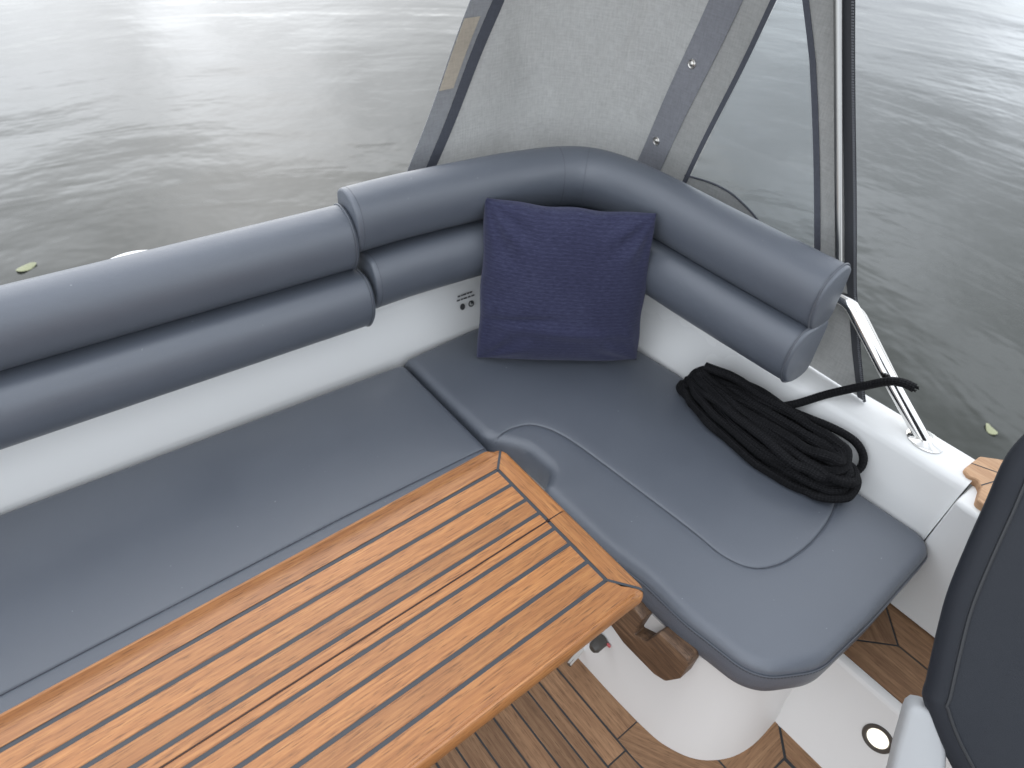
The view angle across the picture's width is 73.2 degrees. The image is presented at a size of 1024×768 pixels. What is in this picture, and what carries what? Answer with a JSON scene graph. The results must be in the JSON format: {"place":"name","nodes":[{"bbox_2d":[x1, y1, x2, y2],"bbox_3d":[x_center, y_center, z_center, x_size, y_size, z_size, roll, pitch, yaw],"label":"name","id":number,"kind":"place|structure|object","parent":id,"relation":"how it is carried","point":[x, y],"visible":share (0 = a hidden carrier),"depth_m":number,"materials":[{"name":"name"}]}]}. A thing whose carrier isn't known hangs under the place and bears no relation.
{"place":"outdoors","nodes":[
{"label":"outdoors","id":0,"kind":"place"},
{"bbox_2d":[0,0,1023,459],"bbox_3d":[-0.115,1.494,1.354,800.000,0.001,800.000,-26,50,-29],"label":"water","id":1,"kind":"structure","parent":0,"point":[126,126],"depth_m":4.92,"materials":[{"name":"grey liquid"}]},
{"bbox_2d":[16,262,36,271],"bbox_3d":[-2.420,-0.582,3.440,0.096,0.012,0.061,-26,50,-29],"label":"floating leaf","id":2,"kind":"object","parent":1,"relation":"on","point":[28,266],"visible":1,"depth_m":3.44,"materials":[{"name":"plant"}]},
{"bbox_2d":[0,276,1002,767],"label":"motorboat","id":3,"kind":"object","parent":1,"relation":"on","point":[640,686],"visible":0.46,"depth_m":1.43,"materials":[{"name":"white plastic"}]},
{"bbox_2d":[111,250,144,258],"bbox_3d":[-0.785,-0.071,1.569,0.210,0.466,0.210,-26,50,-29],"label":"fender","id":4,"kind":"object","parent":3,"relation":"hanging from","point":[127,253],"visible":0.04,"depth_m":1.46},
{"bbox_2d":[0,203,375,449],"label":"long back cushion","id":5,"kind":"object","parent":3,"relation":"on","point":[80,344],"visible":1,"depth_m":1.24,"materials":[{"name":"grey leather"}]},
{"bbox_2d":[0,367,487,713],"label":"long seat cushion","id":6,"kind":"object","parent":3,"relation":"on","point":[93,572],"visible":0.81,"depth_m":1.31,"materials":[{"name":"grey leather"}]},
{"bbox_2d":[0,450,643,767],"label":"teak table","id":7,"kind":"object","parent":3,"relation":"on","point":[431,623],"visible":1,"depth_m":0.93,"materials":[{"name":"brown wood"}]},
{"bbox_2d":[337,146,850,382],"bbox_3d":[0.168,-0.305,1.528,1.009,0.291,0.453,11,43,8],"label":"corner back cushion","id":8,"kind":"object","parent":3,"relation":"on","point":[764,296],"visible":0.81,"depth_m":1.44,"materials":[{"name":"grey leather"}]},
{"bbox_2d":[407,0,865,402],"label":"cockpit canopy","id":9,"kind":"object","parent":3,"relation":"on","point":[651,83],"visible":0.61,"depth_m":1.53,"materials":[{"name":"grey fabric"}]},
{"bbox_2d":[404,328,927,690],"bbox_3d":[0.288,0.154,1.554,0.568,0.091,1.098,-26,50,-29],"label":"corner seat cushion","id":10,"kind":"object","parent":3,"relation":"on","point":[734,565],"visible":0.73,"depth_m":1.38,"materials":[{"name":"grey leather"}]},
{"bbox_2d":[476,198,656,360],"bbox_3d":[0.122,-0.215,1.575,0.396,0.396,0.141,6,42,2],"label":"pillow","id":11,"kind":"object","parent":10,"relation":"on","point":[562,283],"visible":1,"depth_m":1.52,"materials":[{"name":"blue fabric"}]},
{"bbox_2d":[676,362,918,502],"bbox_3d":[0.554,0.041,1.452,0.449,0.245,0.189,27,47,23],"label":"coiled rope","id":12,"kind":"object","parent":10,"relation":"on","point":[788,445],"visible":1,"depth_m":1.45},
{"bbox_2d":[886,434,1023,767],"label":"helm seat","id":13,"kind":"object","parent":3,"relation":"on","point":[966,710],"visible":1,"depth_m":0.93,"materials":[{"name":"grey leather"}]},
{"bbox_2d":[986,423,997,434],"bbox_3d":[2.059,0.193,2.965,0.040,0.012,0.069,8,42,3],"label":"floating leaf","id":14,"kind":"object","parent":1,"relation":"on","point":[990,430],"visible":1,"depth_m":2.96,"materials":[{"name":"yellow plant"}]}
]}

